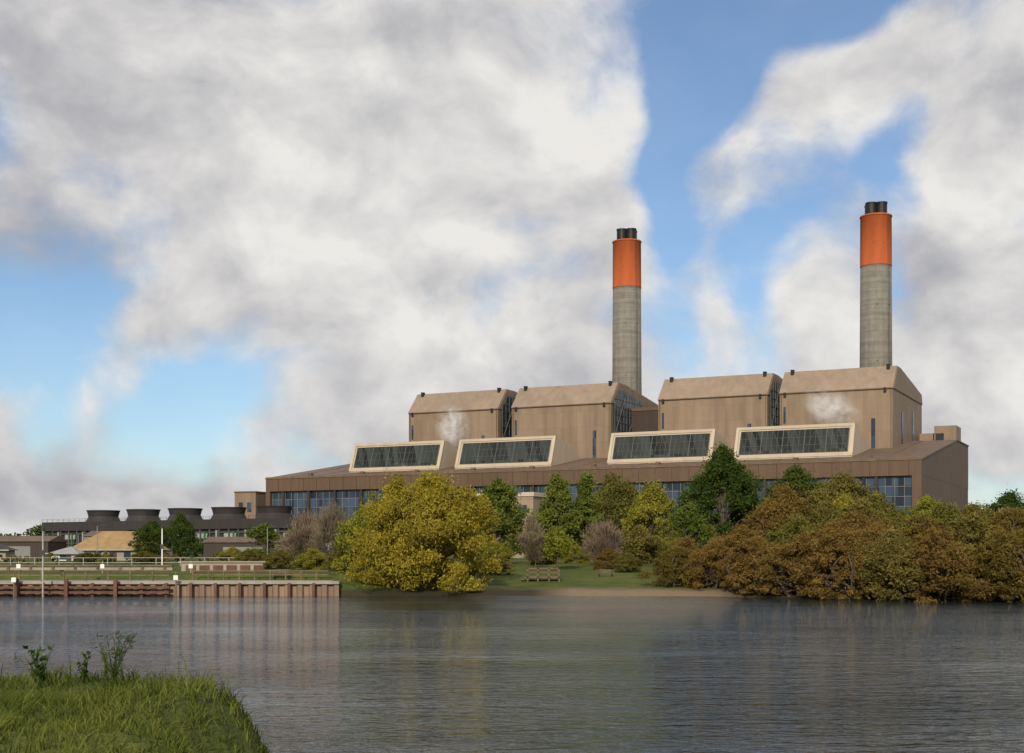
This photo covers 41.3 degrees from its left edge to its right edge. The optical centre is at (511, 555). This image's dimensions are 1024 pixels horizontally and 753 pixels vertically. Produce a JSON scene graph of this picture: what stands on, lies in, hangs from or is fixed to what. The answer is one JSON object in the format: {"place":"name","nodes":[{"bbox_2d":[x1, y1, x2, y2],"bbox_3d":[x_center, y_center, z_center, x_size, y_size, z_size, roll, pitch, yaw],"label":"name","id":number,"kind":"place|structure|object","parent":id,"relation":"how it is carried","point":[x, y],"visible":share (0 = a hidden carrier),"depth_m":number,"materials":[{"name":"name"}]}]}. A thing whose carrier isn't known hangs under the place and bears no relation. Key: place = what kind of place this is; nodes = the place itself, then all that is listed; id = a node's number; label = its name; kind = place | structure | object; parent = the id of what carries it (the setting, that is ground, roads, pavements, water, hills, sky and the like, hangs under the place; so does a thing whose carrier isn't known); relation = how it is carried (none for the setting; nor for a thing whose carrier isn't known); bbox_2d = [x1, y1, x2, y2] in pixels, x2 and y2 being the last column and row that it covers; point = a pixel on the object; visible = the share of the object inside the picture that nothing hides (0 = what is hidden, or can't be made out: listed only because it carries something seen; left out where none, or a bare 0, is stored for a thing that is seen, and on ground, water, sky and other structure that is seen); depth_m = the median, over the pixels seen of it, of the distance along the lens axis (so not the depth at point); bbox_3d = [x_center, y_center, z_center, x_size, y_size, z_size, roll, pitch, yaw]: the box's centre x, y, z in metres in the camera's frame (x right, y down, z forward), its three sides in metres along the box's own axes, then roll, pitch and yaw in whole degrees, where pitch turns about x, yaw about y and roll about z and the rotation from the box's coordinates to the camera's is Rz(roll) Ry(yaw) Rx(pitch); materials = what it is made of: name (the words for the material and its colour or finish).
{"place":"outdoors","nodes":[
{"label":"outdoors","id":0,"kind":"place"},
{"bbox_2d":[0,580,332,580],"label":"footpath","id":1,"kind":"structure","parent":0,"point":[174,580],"depth_m":136.98,"materials":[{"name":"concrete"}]},
{"bbox_2d":[0,596,1023,752],"bbox_3d":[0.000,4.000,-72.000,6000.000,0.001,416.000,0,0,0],"label":"river","id":2,"kind":"structure","parent":0,"point":[525,674],"depth_m":49.32,"materials":[{"name":"grey liquid"}]},
{"bbox_2d":[0,579,314,595],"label":"timber fenders","id":3,"kind":"object","parent":2,"relation":"in","point":[67,587],"visible":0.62,"depth_m":132.40,"materials":[{"name":"brown weathered timber"}]},
{"bbox_2d":[0,584,338,595],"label":"sheet piles","id":4,"kind":"object","parent":2,"relation":"in","point":[271,589],"visible":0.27,"depth_m":133.29,"materials":[{"name":"metal"}]},
{"bbox_2d":[0,581,340,583],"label":"capping beam","id":5,"kind":"structure","parent":4,"relation":"on","point":[178,582],"depth_m":132.85,"materials":[{"name":"concrete"}]},
{"bbox_2d":[0,557,1023,752],"bbox_3d":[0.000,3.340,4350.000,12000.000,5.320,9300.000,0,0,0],"label":"ground","id":6,"kind":"structure","parent":0,"point":[580,579],"depth_m":135.84,"materials":[{"name":"plant"}]},
{"bbox_2d":[0,524,41,535],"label":"distant trees","id":7,"kind":"object","parent":6,"relation":"on","point":[33,529],"visible":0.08,"depth_m":595.73,"materials":[{"name":"green plant"}]},
{"bbox_2d":[13,652,50,682],"bbox_3d":[-5.916,1.389,16.713,0.466,0.428,0.392,0,0,-14],"label":"wild fennel","id":8,"kind":"object","parent":6,"relation":"on","point":[28,669],"visible":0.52,"depth_m":16.76,"materials":[{"name":"green plant"}]},
{"bbox_2d":[0,536,67,558],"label":"shed","id":9,"kind":"structure","parent":6,"relation":"on","point":[30,546],"depth_m":295.46,"materials":[{"name":"metal"}]},
{"bbox_2d":[8,546,29,558],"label":"roller door","id":10,"kind":"structure","parent":9,"relation":"in","point":[23,551],"depth_m":295.21,"materials":[{"name":"metal"}]},
{"bbox_2d":[22,645,53,687],"bbox_3d":[-5.679,1.344,16.331,0.352,0.554,0.235,0,0,-42],"label":"broadleaf weed","id":11,"kind":"object","parent":6,"relation":"on","point":[42,675],"visible":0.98,"depth_m":16.30,"materials":[{"name":"green plant"}]},
{"bbox_2d":[40,526,44,596],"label":"navigation post","id":12,"kind":"object","parent":6,"relation":"on","point":[42,552],"visible":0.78,"depth_m":131.13,"materials":[{"name":"metal"}]},
{"bbox_2d":[51,553,82,560],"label":"walls","id":13,"kind":"structure","parent":6,"relation":"on","point":[58,555],"depth_m":225.53,"materials":[{"name":"white paint"}]},
{"bbox_2d":[50,546,85,552],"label":"roof","id":14,"kind":"structure","parent":13,"relation":"on","point":[70,549],"depth_m":226.21,"materials":[{"name":"metal"}]},
{"bbox_2d":[77,651,91,682],"bbox_3d":[-5.196,1.369,16.479,0.188,0.426,0.304,0,0,-10],"label":"broadleaf weed","id":15,"kind":"object","parent":6,"relation":"on","point":[84,670],"visible":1,"depth_m":16.50,"materials":[{"name":"green plant"}]},
{"bbox_2d":[0,570,168,580],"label":"railing","id":16,"kind":"object","parent":6,"relation":"on","point":[86,575],"visible":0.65,"depth_m":134.54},
{"bbox_2d":[0,566,172,569],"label":"wall","id":17,"kind":"structure","parent":6,"relation":"on","point":[91,568],"depth_m":152.00,"materials":[{"name":"concrete"}]},
{"bbox_2d":[0,565,173,565],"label":"coping","id":18,"kind":"object","parent":17,"relation":"on","point":[89,565],"visible":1,"depth_m":151.80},
{"bbox_2d":[70,552,112,563],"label":"shrub","id":19,"kind":"object","parent":6,"relation":"on","point":[87,554],"visible":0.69,"depth_m":179.07,"materials":[{"name":"green plant"}]},
{"bbox_2d":[4,533,203,556],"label":"hedge","id":20,"kind":"object","parent":6,"relation":"on","point":[200,548],"visible":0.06,"depth_m":339.06,"materials":[{"name":"green plant"}]},
{"bbox_2d":[100,644,124,681],"bbox_3d":[-4.949,1.312,16.614,0.319,0.486,0.396,0,0,35],"label":"wild fennel","id":21,"kind":"object","parent":6,"relation":"on","point":[103,658],"visible":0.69,"depth_m":16.59,"materials":[{"name":"green plant"}]},
{"bbox_2d":[93,630,137,682],"bbox_3d":[-4.704,1.242,16.238,0.422,0.723,0.482,0,0,-44],"label":"wild fennel","id":22,"kind":"object","parent":6,"relation":"on","point":[114,669],"visible":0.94,"depth_m":16.20,"materials":[{"name":"green plant"}]},
{"bbox_2d":[0,557,234,565],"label":"fence","id":23,"kind":"object","parent":6,"relation":"on","point":[83,562],"visible":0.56,"depth_m":167.97,"materials":[{"name":"metal"}]},
{"bbox_2d":[85,550,165,560],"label":"walls","id":24,"kind":"structure","parent":6,"relation":"on","point":[120,553],"depth_m":227.84,"materials":[{"name":"concrete"}]},
{"bbox_2d":[73,531,169,549],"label":"roof","id":25,"kind":"structure","parent":24,"relation":"on","point":[113,539],"depth_m":229.74,"materials":[{"name":"metal"}]},
{"bbox_2d":[0,647,275,752],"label":"grass","id":26,"kind":"structure","parent":6,"relation":"on","point":[130,691],"depth_m":13.91,"materials":[{"name":"plant"}]},
{"bbox_2d":[126,551,164,563],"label":"shrub","id":27,"kind":"object","parent":6,"relation":"on","point":[143,554],"visible":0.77,"depth_m":177.14,"materials":[{"name":"green plant"}]},
{"bbox_2d":[126,523,167,554],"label":"oak tree","id":28,"kind":"object","parent":6,"relation":"on","point":[147,534],"visible":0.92,"depth_m":221.08,"materials":[{"name":"green plant"}]},
{"bbox_2d":[0,551,293,563],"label":"hedge","id":29,"kind":"object","parent":6,"relation":"on","point":[105,554],"visible":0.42,"depth_m":174.57,"materials":[{"name":"green plant"}]},
{"bbox_2d":[135,519,170,551],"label":"oak tree","id":30,"kind":"object","parent":6,"relation":"on","point":[156,525],"visible":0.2,"depth_m":237.05,"materials":[{"name":"green plant"}]},
{"bbox_2d":[164,511,198,560],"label":"oak tree","id":31,"kind":"object","parent":6,"relation":"on","point":[173,532],"visible":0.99,"depth_m":225.39,"materials":[{"name":"green plant"}]},
{"bbox_2d":[42,506,347,556],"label":"cooling tower bank","id":32,"kind":"structure","parent":6,"relation":"on","point":[228,522],"depth_m":486.68,"materials":[{"name":"concrete"}]},
{"bbox_2d":[181,563,263,570],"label":"wall","id":33,"kind":"structure","parent":6,"relation":"on","point":[183,566],"depth_m":150.00,"materials":[{"name":"concrete"}]},
{"bbox_2d":[178,561,266,562],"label":"coping","id":34,"kind":"object","parent":33,"relation":"on","point":[222,561],"visible":1,"depth_m":149.80,"materials":[{"name":"concrete"}]},
{"bbox_2d":[186,565,263,571],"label":"panels","id":35,"kind":"object","parent":33,"relation":"attached to","point":[231,567],"visible":0.61,"depth_m":149.90,"materials":[{"name":"red metal"}]},
{"bbox_2d":[214,547,241,560],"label":"shrub","id":36,"kind":"object","parent":6,"relation":"on","point":[231,552],"visible":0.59,"depth_m":169.02,"materials":[{"name":"green plant"}]},
{"bbox_2d":[202,537,287,558],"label":"shed","id":37,"kind":"structure","parent":6,"relation":"on","point":[214,545],"depth_m":297.06,"materials":[{"name":"metal"}]},
{"bbox_2d":[233,548,262,560],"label":"shrub","id":38,"kind":"object","parent":6,"relation":"on","point":[247,555],"visible":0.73,"depth_m":159.33,"materials":[{"name":"green plant"}]},
{"bbox_2d":[235,493,265,518],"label":"walls","id":39,"kind":"structure","parent":6,"relation":"on","point":[256,499],"depth_m":564.76,"materials":[{"name":"concrete"}]},
{"bbox_2d":[192,570,327,579],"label":"railing","id":40,"kind":"object","parent":6,"relation":"on","point":[254,574],"visible":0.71,"depth_m":140.45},
{"bbox_2d":[243,523,289,556],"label":"young tree","id":41,"kind":"object","parent":6,"relation":"on","point":[259,533],"visible":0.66,"depth_m":204.50,"materials":[{"name":"green plant"}]},
{"bbox_2d":[262,549,296,568],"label":"shrub","id":42,"kind":"object","parent":6,"relation":"on","point":[281,556],"visible":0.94,"depth_m":157.20,"materials":[{"name":"green plant"}]},
{"bbox_2d":[270,506,331,561],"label":"bare tree","id":43,"kind":"object","parent":6,"relation":"on","point":[297,534],"visible":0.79,"depth_m":177.39,"materials":[{"name":"brown plant"}]},
{"bbox_2d":[289,548,328,569],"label":"shrub","id":44,"kind":"object","parent":6,"relation":"on","point":[316,561],"visible":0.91,"depth_m":154.06,"materials":[{"name":"green plant"}]},
{"bbox_2d":[302,497,352,556],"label":"bare tree","id":45,"kind":"object","parent":6,"relation":"on","point":[319,537],"visible":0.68,"depth_m":163.98,"materials":[{"name":"brown plant"}]},
{"bbox_2d":[323,548,351,570],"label":"shrub","id":46,"kind":"object","parent":6,"relation":"on","point":[336,553],"visible":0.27,"depth_m":151.13,"materials":[{"name":"green plant"}]},
{"bbox_2d":[328,490,399,575],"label":"willow tree","id":47,"kind":"object","parent":6,"relation":"on","point":[344,530],"visible":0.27,"depth_m":146.12,"materials":[{"name":"yellow plant"}]},
{"bbox_2d":[337,463,506,591],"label":"willow tree","id":48,"kind":"object","parent":6,"relation":"on","point":[436,509],"visible":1,"depth_m":136.83,"materials":[{"name":"yellow plant"}]},
{"bbox_2d":[479,541,515,563],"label":"shrub","id":49,"kind":"object","parent":6,"relation":"on","point":[501,549],"visible":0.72,"depth_m":185.11,"materials":[{"name":"green plant"}]},
{"bbox_2d":[480,554,516,574],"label":"shrub","id":50,"kind":"object","parent":6,"relation":"on","point":[505,563],"visible":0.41,"depth_m":157.50,"materials":[{"name":"green plant"}]},
{"bbox_2d":[471,476,531,557],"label":"birch tree","id":51,"kind":"object","parent":6,"relation":"on","point":[497,491],"visible":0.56,"depth_m":188.34,"materials":[{"name":"green plant"}]},
{"bbox_2d":[470,496,546,557],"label":"walls","id":52,"kind":"structure","parent":6,"relation":"on","point":[531,502],"depth_m":392.38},
{"bbox_2d":[469,492,546,497],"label":"roof parapet","id":53,"kind":"structure","parent":52,"relation":"on","point":[537,494],"depth_m":392.22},
{"bbox_2d":[513,508,544,567],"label":"bare tree","id":54,"kind":"object","parent":6,"relation":"on","point":[527,539],"visible":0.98,"depth_m":175.58,"materials":[{"name":"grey plant"}]},
{"bbox_2d":[521,568,559,581],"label":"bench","id":55,"kind":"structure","parent":6,"relation":"on","point":[548,576],"depth_m":147.00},
{"bbox_2d":[525,545,556,564],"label":"shrub","id":56,"kind":"object","parent":6,"relation":"on","point":[546,561],"visible":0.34,"depth_m":185.18,"materials":[{"name":"green plant"}]},
{"bbox_2d":[532,469,583,561],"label":"poplar tree","id":57,"kind":"object","parent":6,"relation":"on","point":[559,497],"visible":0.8,"depth_m":193.14,"materials":[{"name":"green plant"}]},
{"bbox_2d":[539,522,576,569],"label":"young tree","id":58,"kind":"object","parent":6,"relation":"on","point":[559,544],"visible":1,"depth_m":169.17,"materials":[{"name":"green plant"}]},
{"bbox_2d":[562,543,593,562],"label":"shrub","id":59,"kind":"object","parent":6,"relation":"on","point":[576,552],"visible":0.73,"depth_m":187.21,"materials":[{"name":"green plant"}]},
{"bbox_2d":[570,467,607,561],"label":"poplar tree","id":60,"kind":"object","parent":6,"relation":"on","point":[584,504],"visible":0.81,"depth_m":199.28,"materials":[{"name":"green plant"}]},
{"bbox_2d":[454,504,733,558],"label":"tree belt","id":61,"kind":"object","parent":6,"relation":"on","point":[520,553],"visible":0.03,"depth_m":290.79,"materials":[{"name":"green plant"}]},
{"bbox_2d":[591,547,618,569],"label":"shrub","id":62,"kind":"object","parent":6,"relation":"on","point":[606,553],"visible":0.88,"depth_m":171.19,"materials":[{"name":"green plant"}]},
{"bbox_2d":[580,513,633,566],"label":"bare tree","id":63,"kind":"object","parent":6,"relation":"on","point":[604,536],"visible":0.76,"depth_m":178.72,"materials":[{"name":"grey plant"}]},
{"bbox_2d":[569,466,647,554],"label":"oak tree","id":64,"kind":"object","parent":6,"relation":"on","point":[622,493],"visible":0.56,"depth_m":213.19,"materials":[{"name":"green plant"}]},
{"bbox_2d":[265,364,968,556],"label":"power station","id":65,"kind":"object","parent":6,"relation":"on","point":[865,423],"visible":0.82,"depth_m":504.25,"materials":[{"name":"metal"}]},
{"bbox_2d":[515,420,595,457],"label":"slot windows","id":66,"kind":"structure","parent":65,"relation":"in","point":[594,432],"depth_m":528.21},
{"bbox_2d":[783,407,913,447],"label":"slot windows","id":67,"kind":"structure","parent":65,"relation":"in","point":[784,408],"depth_m":493.31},
{"bbox_2d":[319,508,920,559],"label":"tree belt","id":68,"kind":"object","parent":6,"relation":"on","point":[671,531],"depth_m":256.13,"materials":[{"name":"green plant"}]},
{"bbox_2d":[612,228,641,394],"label":"chimney stack","id":69,"kind":"object","parent":6,"relation":"on","point":[626,356],"visible":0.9,"depth_m":622.28,"materials":[{"name":"concrete"}]},
{"bbox_2d":[611,552,644,571],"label":"shrub","id":70,"kind":"object","parent":6,"relation":"on","point":[631,562],"visible":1,"depth_m":164.23,"materials":[{"name":"green plant"}]},
{"bbox_2d":[622,521,658,562],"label":"young tree","id":71,"kind":"object","parent":6,"relation":"on","point":[639,540],"visible":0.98,"depth_m":185.29,"materials":[{"name":"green plant"}]},
{"bbox_2d":[618,475,680,558],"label":"birch tree","id":72,"kind":"object","parent":6,"relation":"on","point":[649,497],"visible":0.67,"depth_m":198.94,"materials":[{"name":"yellow plant"}]},
{"bbox_2d":[634,535,669,562],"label":"shrub","id":73,"kind":"object","parent":6,"relation":"on","point":[657,549],"visible":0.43,"depth_m":188.37,"materials":[{"name":"green plant"}]},
{"bbox_2d":[632,545,706,587],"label":"willow scrub","id":74,"kind":"object","parent":6,"relation":"on","point":[669,561],"visible":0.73,"depth_m":139.22,"materials":[{"name":"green plant"}]},
{"bbox_2d":[659,535,708,581],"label":"willow scrub","id":75,"kind":"object","parent":6,"relation":"on","point":[685,542],"visible":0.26,"depth_m":146.17,"materials":[{"name":"brown plant"}]},
{"bbox_2d":[664,501,716,547],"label":"young tree","id":76,"kind":"object","parent":6,"relation":"on","point":[688,519],"visible":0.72,"depth_m":175.73,"materials":[{"name":"green plant"}]},
{"bbox_2d":[682,540,744,589],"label":"willow scrub","id":77,"kind":"object","parent":6,"relation":"on","point":[701,563],"visible":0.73,"depth_m":136.87,"materials":[{"name":"brown plant"}]},
{"bbox_2d":[666,443,763,548],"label":"lime tree","id":78,"kind":"object","parent":6,"relation":"on","point":[722,478],"visible":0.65,"depth_m":183.19,"materials":[{"name":"green plant"}]},
{"bbox_2d":[705,524,761,583],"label":"willow scrub","id":79,"kind":"object","parent":6,"relation":"on","point":[739,533],"visible":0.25,"depth_m":141.61,"materials":[{"name":"brown plant"}]},
{"bbox_2d":[717,535,796,593],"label":"willow scrub","id":80,"kind":"object","parent":6,"relation":"on","point":[740,563],"visible":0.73,"depth_m":131.58,"materials":[{"name":"brown plant"}]},
{"bbox_2d":[740,476,813,541],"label":"willow scrub","id":81,"kind":"object","parent":6,"relation":"on","point":[780,507],"visible":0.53,"depth_m":157.85,"materials":[{"name":"brown plant"}]},
{"bbox_2d":[760,512,819,582],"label":"willow scrub","id":82,"kind":"object","parent":6,"relation":"on","point":[793,527],"visible":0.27,"depth_m":137.55,"materials":[{"name":"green plant"}]},
{"bbox_2d":[754,461,827,511],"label":"oak tree","id":83,"kind":"object","parent":6,"relation":"on","point":[796,477],"visible":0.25,"depth_m":239.73,"materials":[{"name":"green plant"}]},
{"bbox_2d":[750,527,846,597],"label":"willow scrub","id":84,"kind":"object","parent":6,"relation":"on","point":[787,557],"visible":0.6,"depth_m":126.92,"materials":[{"name":"brown plant"}]},
{"bbox_2d":[777,485,842,529],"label":"willow scrub","id":85,"kind":"object","parent":6,"relation":"on","point":[822,512],"visible":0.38,"depth_m":157.04,"materials":[{"name":"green plant"}]},
{"bbox_2d":[795,524,893,599],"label":"willow scrub","id":86,"kind":"object","parent":6,"relation":"on","point":[846,543],"visible":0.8,"depth_m":123.49,"materials":[{"name":"brown plant"}]},
{"bbox_2d":[816,466,874,503],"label":"oak tree","id":87,"kind":"object","parent":6,"relation":"on","point":[844,484],"visible":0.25,"depth_m":243.31,"materials":[{"name":"green plant"}]},
{"bbox_2d":[806,508,894,585],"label":"willow scrub","id":88,"kind":"object","parent":6,"relation":"on","point":[854,519],"visible":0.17,"depth_m":134.44,"materials":[{"name":"brown plant"}]},
{"bbox_2d":[821,492,880,528],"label":"willow scrub","id":89,"kind":"object","parent":6,"relation":"on","point":[842,500],"visible":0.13,"depth_m":161.99,"materials":[{"name":"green plant"}]},
{"bbox_2d":[819,496,906,550],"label":"willow scrub","id":90,"kind":"object","parent":6,"relation":"on","point":[865,507],"visible":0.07,"depth_m":145.90,"materials":[{"name":"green plant"}]},
{"bbox_2d":[860,201,891,367],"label":"chimney stack","id":91,"kind":"object","parent":6,"relation":"on","point":[876,284],"visible":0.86,"depth_m":575.39,"materials":[{"name":"concrete"}]},
{"bbox_2d":[842,525,936,600],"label":"willow scrub","id":92,"kind":"object","parent":6,"relation":"on","point":[891,549],"visible":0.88,"depth_m":120.16,"materials":[{"name":"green plant"}]},
{"bbox_2d":[866,490,915,528],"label":"willow scrub","id":93,"kind":"object","parent":6,"relation":"on","point":[876,499],"visible":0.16,"depth_m":165.25,"materials":[{"name":"green plant"}]},
{"bbox_2d":[888,510,945,586],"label":"willow scrub","id":94,"kind":"object","parent":6,"relation":"on","point":[920,524],"visible":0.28,"depth_m":129.46,"materials":[{"name":"brown plant"}]},
{"bbox_2d":[900,494,952,525],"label":"willow scrub","id":95,"kind":"object","parent":6,"relation":"on","point":[926,502],"visible":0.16,"depth_m":164.70,"materials":[{"name":"green plant"}]},
{"bbox_2d":[906,498,969,544],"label":"willow scrub","id":96,"kind":"object","parent":6,"relation":"on","point":[942,512],"visible":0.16,"depth_m":144.77,"materials":[{"name":"green plant"}]},
{"bbox_2d":[895,523,998,601],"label":"willow scrub","id":97,"kind":"object","parent":6,"relation":"on","point":[942,548],"visible":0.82,"depth_m":117.02,"materials":[{"name":"brown plant"}]},
{"bbox_2d":[936,511,1018,580],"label":"willow scrub","id":98,"kind":"object","parent":6,"relation":"on","point":[970,530],"visible":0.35,"depth_m":127.77,"materials":[{"name":"brown plant"}]},
{"bbox_2d":[958,500,999,521],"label":"willow scrub","id":99,"kind":"object","parent":6,"relation":"on","point":[974,508],"visible":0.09,"depth_m":167.28,"materials":[{"name":"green plant"}]},
{"bbox_2d":[945,526,1023,601],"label":"willow scrub","id":100,"kind":"object","parent":6,"relation":"on","point":[998,544],"visible":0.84,"depth_m":115.20,"materials":[{"name":"brown plant"}]},
{"bbox_2d":[981,544,1023,601],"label":"willow scrub","id":101,"kind":"object","parent":6,"relation":"on","point":[1016,567],"visible":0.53,"depth_m":115.02,"materials":[{"name":"brown plant"}]},
{"bbox_2d":[983,488,1023,515],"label":"oak tree","id":102,"kind":"object","parent":6,"relation":"on","point":[1008,499],"visible":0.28,"depth_m":298.22,"materials":[{"name":"green plant"}]},
{"bbox_2d":[986,504,1023,534],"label":"willow scrub","id":103,"kind":"object","parent":6,"relation":"on","point":[1010,518],"visible":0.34,"depth_m":143.49,"materials":[{"name":"brown plant"}]},
{"bbox_2d":[0,0,1023,535],"label":"sky","id":104,"kind":"structure","parent":0,"point":[241,241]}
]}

